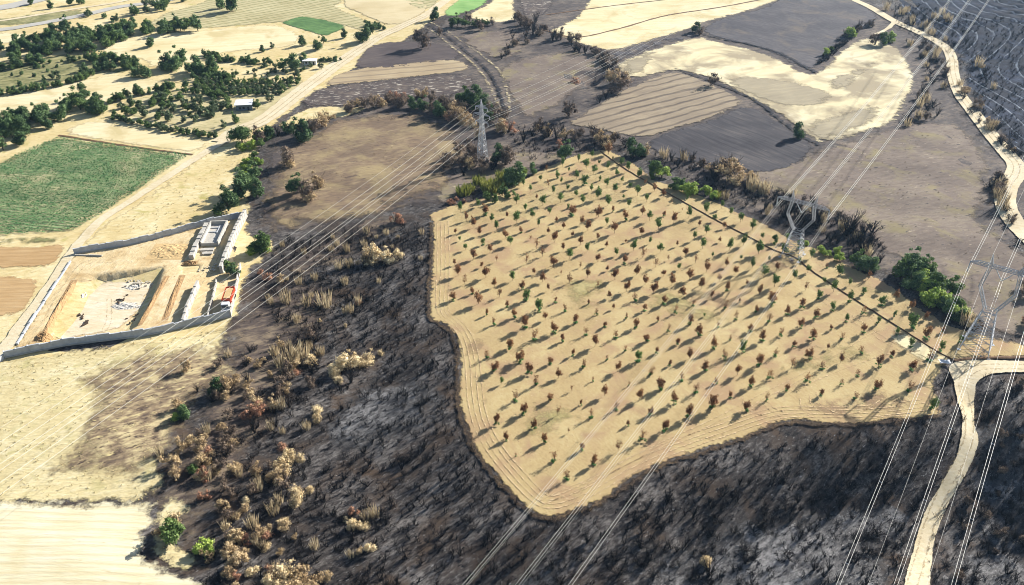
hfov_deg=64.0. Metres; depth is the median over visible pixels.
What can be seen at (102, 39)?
leafy tree
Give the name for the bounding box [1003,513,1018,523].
charred tree
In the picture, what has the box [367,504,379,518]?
dry bush
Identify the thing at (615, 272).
withered sapling
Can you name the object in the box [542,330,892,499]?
wheel ruts
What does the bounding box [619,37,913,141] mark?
harvested field
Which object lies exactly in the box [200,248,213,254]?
concrete slab
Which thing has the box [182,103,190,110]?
leafy tree
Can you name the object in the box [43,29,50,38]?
leafy tree
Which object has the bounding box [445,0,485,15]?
grass field
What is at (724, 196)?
dry bush
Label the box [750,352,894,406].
wheel ruts
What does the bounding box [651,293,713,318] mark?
weedy soil patch
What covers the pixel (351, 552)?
dry bush
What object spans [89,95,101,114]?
broadleaf tree
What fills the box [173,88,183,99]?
leafy tree
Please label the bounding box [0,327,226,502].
dry meadow
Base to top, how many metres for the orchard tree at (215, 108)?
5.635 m
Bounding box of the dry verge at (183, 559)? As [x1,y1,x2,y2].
[154,499,194,568]
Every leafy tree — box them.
[6,61,14,68]
[15,48,21,58]
[20,31,29,41]
[26,56,35,63]
[28,31,40,41]
[40,42,52,50]
[42,40,53,53]
[42,47,52,55]
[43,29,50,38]
[57,98,72,111]
[66,85,75,106]
[72,97,87,109]
[76,40,86,49]
[77,72,83,80]
[78,42,86,50]
[82,51,88,58]
[84,30,94,37]
[88,49,98,60]
[93,96,108,113]
[99,34,110,43]
[101,41,110,46]
[108,94,116,101]
[109,28,118,42]
[114,23,126,34]
[116,93,125,99]
[118,30,127,40]
[121,59,130,69]
[121,88,131,96]
[121,104,129,114]
[128,3,138,14]
[131,5,139,14]
[135,100,142,106]
[137,87,144,94]
[139,19,148,34]
[148,99,154,106]
[154,0,160,9]
[154,111,160,119]
[158,100,166,107]
[159,0,166,10]
[159,517,185,544]
[164,23,173,32]
[164,98,170,107]
[167,81,174,88]
[168,20,176,31]
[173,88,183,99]
[179,18,187,30]
[180,85,188,92]
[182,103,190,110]
[186,463,198,473]
[205,87,212,96]
[212,204,221,215]
[214,89,223,95]
[223,259,230,267]
[225,102,232,108]
[230,111,238,122]
[235,141,240,147]
[245,244,260,253]
[250,151,257,156]
[250,230,270,253]
[252,99,260,108]
[256,138,264,147]
[276,58,287,68]
[368,24,377,32]
[448,18,456,27]
[453,12,461,25]
[455,85,471,105]
[460,16,470,25]
[469,94,479,110]
[482,191,492,199]
[497,182,507,195]
[503,189,510,198]
[648,160,662,173]
[649,171,655,178]
[667,180,676,189]
[671,176,685,185]
[772,234,778,242]
[849,248,867,262]
[879,32,889,44]
[891,255,913,278]
[902,261,916,276]
[923,256,937,271]
[924,272,946,289]
[929,281,946,301]
[943,275,965,294]
[951,296,966,307]
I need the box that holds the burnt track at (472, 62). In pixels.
[423,26,497,102]
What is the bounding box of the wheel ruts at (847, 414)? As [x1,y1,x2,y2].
[816,392,879,414]
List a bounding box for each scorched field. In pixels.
[460,30,522,57]
[501,51,603,116]
[613,34,691,59]
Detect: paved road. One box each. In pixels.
[0,0,44,9]
[0,0,171,30]
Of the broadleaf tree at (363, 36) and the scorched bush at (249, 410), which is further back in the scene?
the broadleaf tree at (363, 36)
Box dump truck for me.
[221,286,235,310]
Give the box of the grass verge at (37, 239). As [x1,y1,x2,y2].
[0,237,54,242]
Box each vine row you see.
[0,162,155,176]
[0,164,153,179]
[0,166,149,180]
[0,172,140,187]
[0,175,136,188]
[0,177,134,190]
[0,179,131,193]
[0,182,127,195]
[0,185,124,197]
[0,187,120,199]
[0,189,117,201]
[0,191,114,203]
[0,194,112,206]
[0,196,108,208]
[0,199,105,210]
[0,201,101,212]
[0,204,95,215]
[0,212,84,221]
[0,214,81,224]
[0,217,76,226]
[0,220,73,229]
[0,223,61,231]
[0,226,44,231]
[0,228,27,232]
[1,168,146,182]
[1,170,139,184]
[1,207,92,217]
[2,210,90,219]
[4,161,157,174]
[9,158,161,173]
[10,156,164,171]
[14,154,167,169]
[18,152,169,167]
[22,151,171,165]
[25,149,171,163]
[29,147,177,162]
[33,146,177,159]
[37,145,183,158]
[41,143,185,156]
[44,141,184,154]
[50,140,150,149]
[52,138,114,144]
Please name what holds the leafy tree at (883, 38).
on the harvested field at (705, 57)
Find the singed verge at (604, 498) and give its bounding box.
[423,222,941,522]
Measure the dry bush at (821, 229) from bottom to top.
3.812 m
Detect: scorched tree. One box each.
[151,525,166,537]
[157,449,182,468]
[160,510,181,526]
[167,464,181,480]
[169,396,182,409]
[174,435,188,453]
[179,358,190,372]
[181,433,193,445]
[190,434,207,453]
[192,451,206,465]
[192,469,205,482]
[195,426,205,435]
[198,549,213,562]
[202,456,211,465]
[211,464,220,475]
[211,498,230,511]
[213,357,225,367]
[213,455,229,469]
[214,391,220,399]
[215,419,227,431]
[216,434,229,443]
[217,508,232,519]
[218,374,234,391]
[218,390,229,399]
[218,472,228,490]
[218,539,238,560]
[219,407,233,419]
[219,437,234,453]
[220,563,236,579]
[222,424,238,436]
[223,530,228,540]
[224,559,237,568]
[225,369,240,387]
[225,485,234,496]
[225,523,244,542]
[226,459,238,474]
[227,435,238,446]
[227,549,250,567]
[231,508,241,519]
[232,457,242,467]
[241,378,254,387]
[241,503,249,511]
[241,546,249,558]
[242,390,248,399]
[243,384,250,394]
[246,478,258,494]
[247,388,262,408]
[248,460,262,476]
[249,522,266,539]
[251,125,260,137]
[253,356,265,367]
[255,131,265,140]
[264,472,274,483]
[265,460,273,467]
[266,369,272,378]
[266,393,277,409]
[268,465,288,485]
[271,374,286,386]
[274,273,284,282]
[274,467,287,481]
[275,143,293,166]
[275,336,284,347]
[275,385,284,395]
[275,474,291,488]
[276,547,284,555]
[277,517,291,532]
[277,571,304,584]
[281,358,292,374]
[282,382,290,389]
[284,559,311,584]
[285,369,296,379]
[286,154,294,166]
[289,356,302,367]
[295,179,315,197]
[301,187,317,202]
[301,568,323,584]
[303,322,314,337]
[304,375,315,387]
[305,116,322,132]
[308,170,325,188]
[315,109,328,128]
[321,569,332,582]
[322,111,335,121]
[343,100,354,112]
[353,97,360,106]
[354,545,364,554]
[359,96,368,106]
[360,252,370,265]
[365,93,380,107]
[376,94,386,106]
[384,90,394,102]
[392,95,405,107]
[396,95,405,106]
[401,93,408,103]
[412,29,431,48]
[414,88,421,97]
[424,101,434,110]
[425,90,435,102]
[435,92,457,110]
[436,28,443,35]
[437,150,457,167]
[442,99,460,115]
[445,106,459,121]
[451,139,464,154]
[452,104,472,119]
[455,98,467,108]
[457,108,469,125]
[457,152,468,166]
[464,138,482,156]
[464,156,474,169]
[465,10,472,20]
[466,142,475,155]
[467,152,480,166]
[468,113,477,128]
[473,125,482,137]
[475,19,484,30]
[478,154,489,164]
[478,162,488,172]
[486,99,501,112]
[493,107,509,121]
[494,117,504,127]
[496,121,507,133]
[499,147,515,165]
[500,144,518,164]
[516,11,526,24]
[519,14,525,26]
[521,15,531,28]
[531,116,542,127]
[536,26,543,35]
[538,23,548,30]
[540,128,548,135]
[543,123,551,136]
[557,26,564,39]
[558,128,573,138]
[561,99,577,116]
[568,130,577,139]
[573,33,581,41]
[573,126,585,138]
[588,128,598,136]
[592,47,599,55]
[593,126,609,144]
[600,136,613,148]
[601,51,609,59]
[604,63,621,82]
[608,85,619,93]
[610,57,618,64]
[610,131,620,141]
[613,71,632,90]
[618,70,630,81]
[644,142,650,154]
[696,26,703,34]
[698,157,706,167]
[706,72,721,85]
[710,157,728,175]
[715,154,746,178]
[717,151,733,164]
[726,169,746,185]
[745,169,757,181]
[868,31,880,44]
[923,110,931,119]
[941,62,952,72]
[953,568,966,582]
[956,85,967,92]
[960,521,971,530]
[962,495,976,506]
[972,317,987,330]
[977,95,984,104]
[983,505,994,519]
[992,526,1008,538]
[995,180,1006,188]
[995,426,1004,434]
[996,426,1008,438]
[997,463,1008,474]
[1007,213,1017,223]
[1017,373,1023,384]
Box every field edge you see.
[58,135,192,154]
[545,0,757,36]
[546,0,658,14]
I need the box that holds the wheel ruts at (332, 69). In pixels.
[263,16,425,121]
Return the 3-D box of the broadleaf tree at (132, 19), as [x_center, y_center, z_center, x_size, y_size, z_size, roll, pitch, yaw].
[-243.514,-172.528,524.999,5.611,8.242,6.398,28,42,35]
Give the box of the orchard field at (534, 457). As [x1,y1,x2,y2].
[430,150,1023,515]
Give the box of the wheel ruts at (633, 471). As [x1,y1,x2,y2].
[435,224,929,508]
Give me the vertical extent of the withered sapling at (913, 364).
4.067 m
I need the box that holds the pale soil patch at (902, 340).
[891,333,945,362]
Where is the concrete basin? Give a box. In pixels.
[200,220,227,245]
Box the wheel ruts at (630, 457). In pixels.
[448,221,920,495]
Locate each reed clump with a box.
[454,183,472,196]
[464,181,475,192]
[471,173,484,185]
[479,180,492,191]
[480,177,496,186]
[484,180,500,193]
[495,170,507,178]
[495,175,506,187]
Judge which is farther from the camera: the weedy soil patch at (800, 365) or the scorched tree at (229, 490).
the weedy soil patch at (800, 365)
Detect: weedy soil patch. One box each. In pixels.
[528,411,569,433]
[569,281,601,306]
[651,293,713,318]
[796,348,863,369]
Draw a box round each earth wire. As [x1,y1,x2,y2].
[2,100,479,426]
[469,193,790,583]
[522,209,808,584]
[794,4,948,188]
[820,12,962,193]
[869,261,990,581]
[928,282,1021,579]
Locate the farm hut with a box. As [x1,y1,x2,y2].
[234,99,252,110]
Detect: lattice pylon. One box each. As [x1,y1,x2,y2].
[475,100,489,159]
[776,190,829,262]
[957,254,1023,359]
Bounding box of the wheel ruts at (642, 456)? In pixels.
[444,222,924,499]
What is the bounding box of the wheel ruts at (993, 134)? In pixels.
[949,49,1019,212]
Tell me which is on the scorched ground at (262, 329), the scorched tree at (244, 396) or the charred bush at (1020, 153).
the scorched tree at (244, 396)
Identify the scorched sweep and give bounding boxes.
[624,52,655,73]
[730,77,831,105]
[809,104,879,137]
[831,63,873,88]
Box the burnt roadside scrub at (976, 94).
[507,1,1023,260]
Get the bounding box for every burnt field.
[650,108,813,171]
[704,0,876,67]
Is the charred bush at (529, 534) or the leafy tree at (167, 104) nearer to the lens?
the charred bush at (529, 534)
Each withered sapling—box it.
[448,290,456,300]
[453,264,460,273]
[470,248,477,258]
[473,290,482,303]
[482,202,488,215]
[482,266,490,274]
[490,360,499,370]
[491,277,496,284]
[493,413,499,424]
[502,229,509,236]
[503,431,508,440]
[506,338,513,349]
[511,307,516,317]
[515,348,524,362]
[519,280,524,289]
[520,315,528,328]
[520,401,527,415]
[525,361,532,374]
[530,416,536,427]
[540,272,546,281]
[541,433,547,442]
[547,356,553,364]
[547,393,553,400]
[550,255,558,267]
[550,321,558,333]
[551,230,557,240]
[555,366,562,377]
[568,205,576,216]
[572,314,578,323]
[585,220,590,227]
[586,267,590,277]
[590,454,597,465]
[591,334,599,343]
[593,204,602,216]
[601,384,607,395]
[605,144,613,153]
[610,221,617,232]
[611,268,618,276]
[615,361,621,368]
[623,209,628,220]
[623,254,627,264]
[623,280,630,291]
[633,317,639,327]
[634,264,641,274]
[636,388,643,398]
[643,273,649,282]
[643,332,649,341]
[647,406,653,414]
[649,281,658,293]
[656,376,665,390]
[661,420,669,432]
[662,295,668,304]
[669,273,676,282]
[671,391,678,403]
[672,211,677,219]
[677,285,686,294]
[683,247,688,255]
[684,403,693,418]
[686,267,693,279]
[686,347,692,357]
[687,313,693,324]
[694,323,702,335]
[698,277,704,285]
[701,359,709,370]
[705,259,710,271]
[708,394,718,408]
[711,335,717,349]
[725,281,729,290]
[735,364,742,374]
[743,400,750,411]
[747,323,753,331]
[748,375,755,387]
[756,353,764,365]
[757,284,763,293]
[759,329,765,341]
[767,291,777,305]
[784,304,790,314]
[797,316,804,328]
[799,297,805,307]
[804,346,813,358]
[808,328,817,339]
[813,308,820,317]
[839,352,844,362]
[860,322,867,332]
[874,379,884,389]
[875,354,884,367]
[893,289,899,297]
[907,359,918,370]
[909,299,915,308]
[923,325,933,340]
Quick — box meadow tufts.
[256,115,1023,324]
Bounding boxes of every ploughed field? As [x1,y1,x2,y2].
[0,244,63,267]
[0,276,36,315]
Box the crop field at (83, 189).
[0,139,175,233]
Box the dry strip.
[279,106,364,125]
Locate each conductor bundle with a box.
[463,208,775,584]
[516,215,800,584]
[569,219,826,584]
[777,0,948,203]
[800,1,968,212]
[829,0,987,218]
[836,273,967,584]
[894,284,1001,582]
[951,336,1023,584]
[968,156,1023,271]
[1000,231,1023,281]
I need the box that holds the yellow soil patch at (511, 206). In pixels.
[459,171,688,228]
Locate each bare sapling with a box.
[531,328,538,340]
[533,375,537,384]
[549,451,556,462]
[563,468,569,480]
[638,428,648,441]
[648,365,655,374]
[693,382,698,393]
[722,349,727,360]
[766,370,773,378]
[804,371,812,382]
[819,361,827,369]
[861,304,866,313]
[906,380,915,391]
[925,346,935,361]
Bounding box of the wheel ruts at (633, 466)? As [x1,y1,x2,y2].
[439,223,919,503]
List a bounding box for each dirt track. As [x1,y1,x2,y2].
[0,140,225,354]
[875,21,896,33]
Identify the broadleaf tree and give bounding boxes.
[0,62,5,70]
[0,110,10,119]
[0,113,12,138]
[0,134,6,149]
[6,107,20,116]
[8,41,19,52]
[8,120,16,131]
[9,52,17,62]
[10,54,23,67]
[10,113,30,129]
[10,130,26,145]
[11,33,18,41]
[11,117,30,134]
[13,115,24,124]
[17,34,27,49]
[17,106,30,120]
[28,105,35,119]
[30,35,38,44]
[30,102,44,122]
[32,105,44,120]
[33,40,42,53]
[35,52,45,63]
[35,82,40,90]
[36,113,53,128]
[37,32,44,40]
[40,103,49,115]
[45,34,62,49]
[46,0,53,8]
[47,22,60,31]
[47,99,66,121]
[49,25,64,40]
[51,37,58,50]
[58,14,70,31]
[58,93,70,109]
[63,41,72,53]
[66,32,78,44]
[71,22,80,33]
[75,91,87,101]
[76,0,84,3]
[76,29,87,41]
[76,82,90,96]
[81,62,88,70]
[83,101,92,113]
[84,40,96,50]
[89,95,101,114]
[92,61,101,70]
[92,92,104,101]
[95,29,104,39]
[102,56,107,64]
[104,61,110,69]
[109,52,118,62]
[111,28,125,39]
[121,19,133,35]
[121,22,133,35]
[122,59,130,69]
[128,16,137,27]
[128,64,141,76]
[131,55,139,62]
[132,58,138,66]
[133,83,140,94]
[140,65,151,77]
[143,20,155,33]
[145,37,153,46]
[156,20,168,33]
[157,50,170,69]
[161,20,170,32]
[163,50,179,71]
[167,56,182,68]
[171,45,186,62]
[175,16,184,30]
[176,403,190,420]
[181,78,188,86]
[184,62,190,71]
[188,54,199,74]
[189,14,200,30]
[196,63,208,75]
[206,55,218,68]
[206,376,222,395]
[215,0,224,8]
[217,184,239,210]
[224,0,237,11]
[224,262,240,274]
[231,166,252,186]
[231,177,246,199]
[246,161,261,177]
[246,173,258,184]
[247,178,264,196]
[256,127,270,140]
[264,125,275,137]
[281,121,294,133]
[284,52,300,67]
[284,172,302,192]
[292,116,312,142]
[298,35,306,44]
[298,52,307,63]
[312,36,322,49]
[320,34,326,42]
[340,28,347,37]
[353,20,370,42]
[407,95,417,108]
[416,94,428,110]
[429,6,438,19]
[432,100,445,116]
[464,84,482,104]
[474,93,489,109]
[483,104,496,121]
[490,142,502,164]
[502,167,518,187]
[511,161,525,182]
[529,162,536,174]
[557,139,573,159]
[626,137,637,156]
[635,143,646,156]
[690,21,700,31]
[793,121,805,139]
[853,255,876,271]
[870,256,880,272]
[899,264,926,291]
[901,246,922,259]
[901,257,917,271]
[917,257,928,270]
[936,295,946,307]
[941,298,955,313]
[948,308,966,322]
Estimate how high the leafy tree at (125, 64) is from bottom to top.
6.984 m
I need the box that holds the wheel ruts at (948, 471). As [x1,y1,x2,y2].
[907,364,986,579]
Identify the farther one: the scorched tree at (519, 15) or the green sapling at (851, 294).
the scorched tree at (519, 15)
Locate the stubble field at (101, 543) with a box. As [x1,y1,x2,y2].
[0,499,201,584]
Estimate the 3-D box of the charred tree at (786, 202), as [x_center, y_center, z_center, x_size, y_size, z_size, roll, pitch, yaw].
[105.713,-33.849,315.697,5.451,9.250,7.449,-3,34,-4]
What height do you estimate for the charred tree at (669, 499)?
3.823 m
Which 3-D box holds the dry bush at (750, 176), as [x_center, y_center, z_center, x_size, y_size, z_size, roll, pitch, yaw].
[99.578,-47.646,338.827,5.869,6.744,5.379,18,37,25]
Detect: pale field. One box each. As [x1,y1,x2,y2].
[0,33,31,42]
[0,75,160,119]
[68,122,204,150]
[102,25,298,66]
[468,0,514,21]
[552,0,775,49]
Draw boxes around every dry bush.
[153,443,163,455]
[200,421,210,433]
[200,465,212,480]
[218,518,228,530]
[223,347,230,357]
[235,468,242,477]
[243,512,258,528]
[248,535,260,545]
[250,478,263,492]
[256,540,267,549]
[264,418,274,430]
[264,500,279,515]
[268,344,279,356]
[271,491,283,504]
[273,354,284,367]
[274,396,285,409]
[278,287,291,304]
[278,427,285,434]
[280,345,294,361]
[285,349,301,361]
[289,339,310,359]
[292,313,299,322]
[294,276,301,284]
[300,294,310,305]
[301,420,310,429]
[305,340,312,349]
[308,535,319,550]
[310,271,318,280]
[315,288,332,308]
[315,345,324,354]
[334,259,342,270]
[339,275,347,284]
[342,243,349,252]
[342,256,352,268]
[344,548,353,558]
[345,302,354,313]
[353,292,361,305]
[359,239,367,247]
[360,509,369,521]
[362,226,369,233]
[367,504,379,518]
[659,148,668,158]
[680,151,688,160]
[721,190,729,199]
[746,172,760,183]
[746,178,758,191]
[749,177,761,192]
[758,180,773,194]
[817,210,827,223]
[819,224,826,232]
[838,219,849,230]
[862,244,873,255]
[883,2,890,10]
[898,6,907,14]
[904,118,912,126]
[914,108,925,119]
[916,96,924,107]
[923,92,931,103]
[925,26,932,33]
[931,45,943,52]
[932,49,938,58]
[939,7,947,14]
[945,12,953,22]
[956,78,963,85]
[959,305,976,327]
[967,314,981,326]
[975,55,984,66]
[984,118,996,130]
[990,82,997,88]
[993,188,1006,198]
[996,189,1011,207]
[1000,201,1010,209]
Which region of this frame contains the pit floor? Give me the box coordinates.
[58,277,152,337]
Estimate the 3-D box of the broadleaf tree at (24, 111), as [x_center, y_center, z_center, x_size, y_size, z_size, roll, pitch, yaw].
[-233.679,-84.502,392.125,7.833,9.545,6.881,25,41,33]
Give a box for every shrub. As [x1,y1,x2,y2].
[170,412,178,420]
[192,536,214,554]
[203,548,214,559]
[238,143,246,151]
[241,157,250,164]
[245,246,254,255]
[246,140,256,149]
[254,157,263,164]
[262,240,271,252]
[652,166,671,177]
[678,184,686,191]
[683,181,698,195]
[700,185,711,195]
[709,190,717,199]
[711,190,722,199]
[817,245,824,252]
[822,250,832,255]
[823,47,830,54]
[833,246,842,253]
[833,252,845,261]
[844,26,857,36]
[886,30,896,42]
[912,268,931,281]
[916,281,928,291]
[919,287,940,307]
[921,277,936,290]
[936,289,953,303]
[947,304,970,315]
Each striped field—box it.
[327,60,467,84]
[571,73,740,135]
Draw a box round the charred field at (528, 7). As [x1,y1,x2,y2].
[519,0,552,14]
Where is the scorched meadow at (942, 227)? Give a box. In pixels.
[744,122,1023,337]
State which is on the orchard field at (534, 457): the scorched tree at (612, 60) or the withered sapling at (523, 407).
the withered sapling at (523, 407)
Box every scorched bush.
[195,466,207,482]
[197,489,213,499]
[201,444,211,456]
[231,569,240,580]
[238,412,249,421]
[239,532,251,545]
[241,495,249,503]
[243,403,254,418]
[244,565,261,576]
[250,400,265,416]
[260,530,273,538]
[261,272,272,280]
[261,539,271,552]
[261,571,282,584]
[264,563,274,573]
[266,554,294,584]
[271,456,293,476]
[276,515,289,525]
[277,441,286,451]
[282,447,296,462]
[287,486,304,509]
[289,483,300,496]
[291,368,300,375]
[296,452,305,462]
[303,353,317,365]
[305,485,314,494]
[312,412,322,423]
[313,404,323,413]
[324,363,341,378]
[333,351,362,370]
[333,375,342,383]
[346,349,368,369]
[346,517,358,531]
[347,506,359,514]
[355,519,369,530]
[361,241,381,266]
[361,348,374,366]
[363,539,376,551]
[377,348,383,355]
[378,245,397,264]
[388,212,402,221]
[393,248,404,257]
[395,215,405,223]
[443,111,451,121]
[503,119,518,132]
[556,136,562,148]
[568,77,580,83]
[700,555,712,567]
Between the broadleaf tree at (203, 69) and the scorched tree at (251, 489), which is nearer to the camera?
the scorched tree at (251, 489)
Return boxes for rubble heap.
[124,279,150,288]
[198,263,218,271]
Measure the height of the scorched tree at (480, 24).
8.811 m
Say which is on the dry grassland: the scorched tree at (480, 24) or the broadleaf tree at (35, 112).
the broadleaf tree at (35, 112)
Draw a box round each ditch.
[421,22,505,108]
[600,151,953,360]
[675,68,819,144]
[704,34,816,71]
[954,356,1023,360]
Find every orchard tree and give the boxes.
[116,101,123,108]
[126,94,135,103]
[138,105,147,117]
[141,0,148,6]
[157,106,166,115]
[159,91,167,99]
[164,110,173,120]
[168,102,177,112]
[180,98,187,107]
[180,115,186,122]
[190,112,198,122]
[195,95,203,103]
[195,106,202,114]
[200,108,209,117]
[208,104,218,111]
[212,100,218,105]
[219,100,227,107]
[220,119,226,127]
[264,93,273,100]
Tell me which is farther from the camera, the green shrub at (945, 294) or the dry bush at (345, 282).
the dry bush at (345, 282)
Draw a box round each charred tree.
[204,388,216,401]
[237,368,249,382]
[245,343,253,352]
[245,414,255,428]
[251,421,257,433]
[269,413,280,426]
[272,123,280,136]
[282,393,293,407]
[303,362,313,373]
[346,365,357,383]
[382,513,390,524]
[436,469,446,481]
[458,162,467,175]
[489,156,498,169]
[519,128,528,141]
[522,546,532,556]
[532,8,539,22]
[546,121,555,136]
[549,26,557,40]
[553,123,560,138]
[556,122,565,132]
[632,510,641,520]
[638,521,648,533]
[640,501,653,509]
[650,539,659,548]
[665,490,673,501]
[668,149,675,160]
[674,540,682,551]
[691,506,700,518]
[697,483,709,495]
[703,554,720,575]
[710,167,719,179]
[716,485,731,496]
[719,498,727,510]
[759,505,770,515]
[760,511,770,520]
[781,195,796,208]
[782,201,794,219]
[786,501,795,511]
[786,511,796,521]
[790,212,807,222]
[793,217,809,229]
[793,493,803,502]
[797,531,805,539]
[809,212,826,228]
[810,556,823,570]
[816,210,825,219]
[819,568,833,576]
[824,506,833,518]
[826,226,839,241]
[826,557,835,570]
[834,228,845,243]
[837,212,852,223]
[842,208,865,236]
[844,216,862,228]
[844,233,852,244]
[846,478,854,488]
[851,234,858,246]
[851,529,864,542]
[852,553,863,562]
[855,451,862,464]
[858,219,870,234]
[858,235,869,248]
[860,219,872,236]
[864,572,877,584]
[876,238,884,247]
[883,451,893,462]
[909,504,921,511]
[934,107,942,115]
[958,558,971,571]
[967,533,976,542]
[970,484,980,499]
[971,563,983,574]
[1001,543,1012,553]
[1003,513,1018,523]
[1003,561,1016,574]
[1004,533,1012,541]
[1009,527,1019,538]
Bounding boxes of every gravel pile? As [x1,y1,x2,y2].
[110,302,143,309]
[124,284,141,289]
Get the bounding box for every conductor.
[1,116,473,452]
[1,120,488,481]
[1,124,474,469]
[1,130,483,493]
[2,113,485,462]
[2,115,467,440]
[478,16,685,122]
[488,3,701,111]
[488,16,699,126]
[492,10,701,118]
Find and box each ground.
[0,0,1023,584]
[17,219,238,347]
[124,80,301,132]
[151,0,372,29]
[152,263,336,533]
[283,212,428,292]
[408,0,436,7]
[437,151,576,201]
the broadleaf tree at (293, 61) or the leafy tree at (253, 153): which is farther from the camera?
the broadleaf tree at (293, 61)
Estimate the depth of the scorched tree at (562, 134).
375.81 m
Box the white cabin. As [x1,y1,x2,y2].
[302,58,317,64]
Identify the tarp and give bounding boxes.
[939,359,950,363]
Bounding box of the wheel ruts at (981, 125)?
[949,58,1013,214]
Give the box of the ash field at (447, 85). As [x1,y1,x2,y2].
[301,75,473,105]
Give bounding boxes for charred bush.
[201,546,217,563]
[208,448,219,464]
[218,448,230,457]
[231,430,248,444]
[232,484,243,495]
[240,358,250,365]
[254,386,268,396]
[258,499,267,508]
[259,464,272,475]
[259,497,276,509]
[278,486,289,496]
[293,545,301,556]
[307,551,323,562]
[308,355,323,369]
[309,331,319,341]
[315,507,324,516]
[347,528,357,540]
[360,479,372,486]
[361,499,372,509]
[373,503,386,514]
[381,511,392,523]
[396,452,407,461]
[404,454,412,460]
[421,452,433,460]
[432,539,444,550]
[433,527,447,539]
[463,514,473,527]
[464,520,479,531]
[489,536,502,547]
[501,559,519,568]
[512,543,526,551]
[525,526,534,536]
[552,572,570,584]
[577,554,585,564]
[608,550,624,564]
[608,563,627,575]
[634,534,647,548]
[637,558,647,567]
[646,550,656,562]
[646,568,662,580]
[702,525,717,538]
[710,509,719,520]
[713,512,726,525]
[738,549,756,563]
[740,539,751,553]
[741,541,753,553]
[756,518,771,529]
[776,189,787,201]
[778,473,790,483]
[781,496,790,511]
[781,549,795,562]
[796,205,818,219]
[805,218,820,231]
[863,530,878,542]
[864,220,885,232]
[870,523,887,535]
[878,475,890,486]
[879,536,893,550]
[890,550,901,560]
[898,533,910,543]
[901,113,915,120]
[905,467,919,477]
[925,66,936,74]
[941,559,954,568]
[956,512,970,523]
[973,569,983,581]
[976,507,985,514]
[982,179,997,187]
[989,522,1010,535]
[991,403,1000,411]
[993,122,1002,129]
[994,174,1007,182]
[997,138,1010,145]
[1009,384,1020,391]
[1009,457,1021,467]
[1011,238,1023,244]
[1014,381,1022,393]
[1016,148,1023,155]
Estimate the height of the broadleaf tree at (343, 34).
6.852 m
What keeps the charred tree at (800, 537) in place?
on the ash slope at (768, 556)
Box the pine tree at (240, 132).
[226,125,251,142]
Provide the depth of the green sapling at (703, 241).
293.18 m
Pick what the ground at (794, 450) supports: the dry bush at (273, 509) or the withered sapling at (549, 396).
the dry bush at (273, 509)
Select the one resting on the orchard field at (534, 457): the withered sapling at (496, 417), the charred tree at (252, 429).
the withered sapling at (496, 417)
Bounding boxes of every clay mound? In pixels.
[32,331,56,341]
[43,280,76,333]
[137,276,169,324]
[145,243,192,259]
[161,275,184,319]
[182,261,197,265]
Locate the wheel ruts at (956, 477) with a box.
[917,368,1018,584]
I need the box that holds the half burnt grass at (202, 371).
[66,345,233,471]
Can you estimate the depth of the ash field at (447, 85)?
434.44 m
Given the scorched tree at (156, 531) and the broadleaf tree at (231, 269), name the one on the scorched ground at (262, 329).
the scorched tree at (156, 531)
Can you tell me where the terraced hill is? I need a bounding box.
[899,0,1023,157]
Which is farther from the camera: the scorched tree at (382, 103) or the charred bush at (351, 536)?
the scorched tree at (382, 103)
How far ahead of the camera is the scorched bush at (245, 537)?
187.50 m
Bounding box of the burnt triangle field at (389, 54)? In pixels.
[356,41,460,67]
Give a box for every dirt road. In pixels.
[0,0,127,20]
[212,0,449,142]
[852,0,1023,242]
[904,360,1023,584]
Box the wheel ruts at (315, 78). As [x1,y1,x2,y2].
[244,21,409,126]
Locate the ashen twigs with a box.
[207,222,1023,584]
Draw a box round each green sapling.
[457,201,461,212]
[506,236,512,242]
[509,271,514,280]
[513,193,519,203]
[513,210,519,220]
[522,289,530,300]
[535,298,542,312]
[539,194,546,202]
[558,193,564,202]
[566,249,573,255]
[581,175,588,185]
[582,158,590,166]
[591,164,597,170]
[595,185,601,196]
[605,194,611,203]
[630,238,637,247]
[634,185,641,195]
[634,350,643,362]
[637,167,642,175]
[647,209,653,219]
[655,217,661,227]
[657,242,664,249]
[687,205,692,214]
[700,237,706,248]
[703,201,709,213]
[704,225,711,232]
[726,237,734,249]
[738,212,744,221]
[739,337,747,352]
[741,234,747,244]
[750,219,756,228]
[750,257,755,266]
[756,239,763,253]
[760,264,769,277]
[772,273,780,286]
[781,243,788,252]
[792,269,797,276]
[797,239,805,247]
[808,248,815,257]
[816,288,823,299]
[830,301,836,311]
[832,279,838,291]
[835,263,844,275]
[847,289,854,302]
[860,287,868,294]
[877,295,886,306]
[895,326,900,335]
[908,312,919,329]
[908,337,915,347]
[929,397,940,409]
[938,340,945,351]
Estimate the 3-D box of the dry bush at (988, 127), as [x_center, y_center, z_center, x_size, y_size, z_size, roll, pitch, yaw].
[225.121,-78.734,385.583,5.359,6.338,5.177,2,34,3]
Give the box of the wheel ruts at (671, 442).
[543,375,809,504]
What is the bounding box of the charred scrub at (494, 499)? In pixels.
[200,221,1023,584]
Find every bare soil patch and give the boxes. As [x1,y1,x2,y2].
[468,342,481,350]
[816,395,903,415]
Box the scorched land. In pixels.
[260,0,1023,335]
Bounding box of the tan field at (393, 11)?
[345,0,426,23]
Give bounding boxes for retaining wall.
[2,309,231,358]
[15,260,70,344]
[73,212,240,253]
[75,254,101,255]
[181,280,200,320]
[188,222,208,258]
[207,278,216,314]
[219,209,247,272]
[229,274,238,315]
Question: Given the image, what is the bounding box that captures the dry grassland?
[0,0,458,362]
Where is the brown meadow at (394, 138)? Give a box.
[265,113,466,231]
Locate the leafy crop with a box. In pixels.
[283,16,343,34]
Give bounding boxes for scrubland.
[0,10,82,24]
[0,54,128,91]
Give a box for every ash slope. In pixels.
[328,382,441,446]
[646,506,907,584]
[934,391,1023,584]
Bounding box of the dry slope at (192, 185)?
[85,146,245,244]

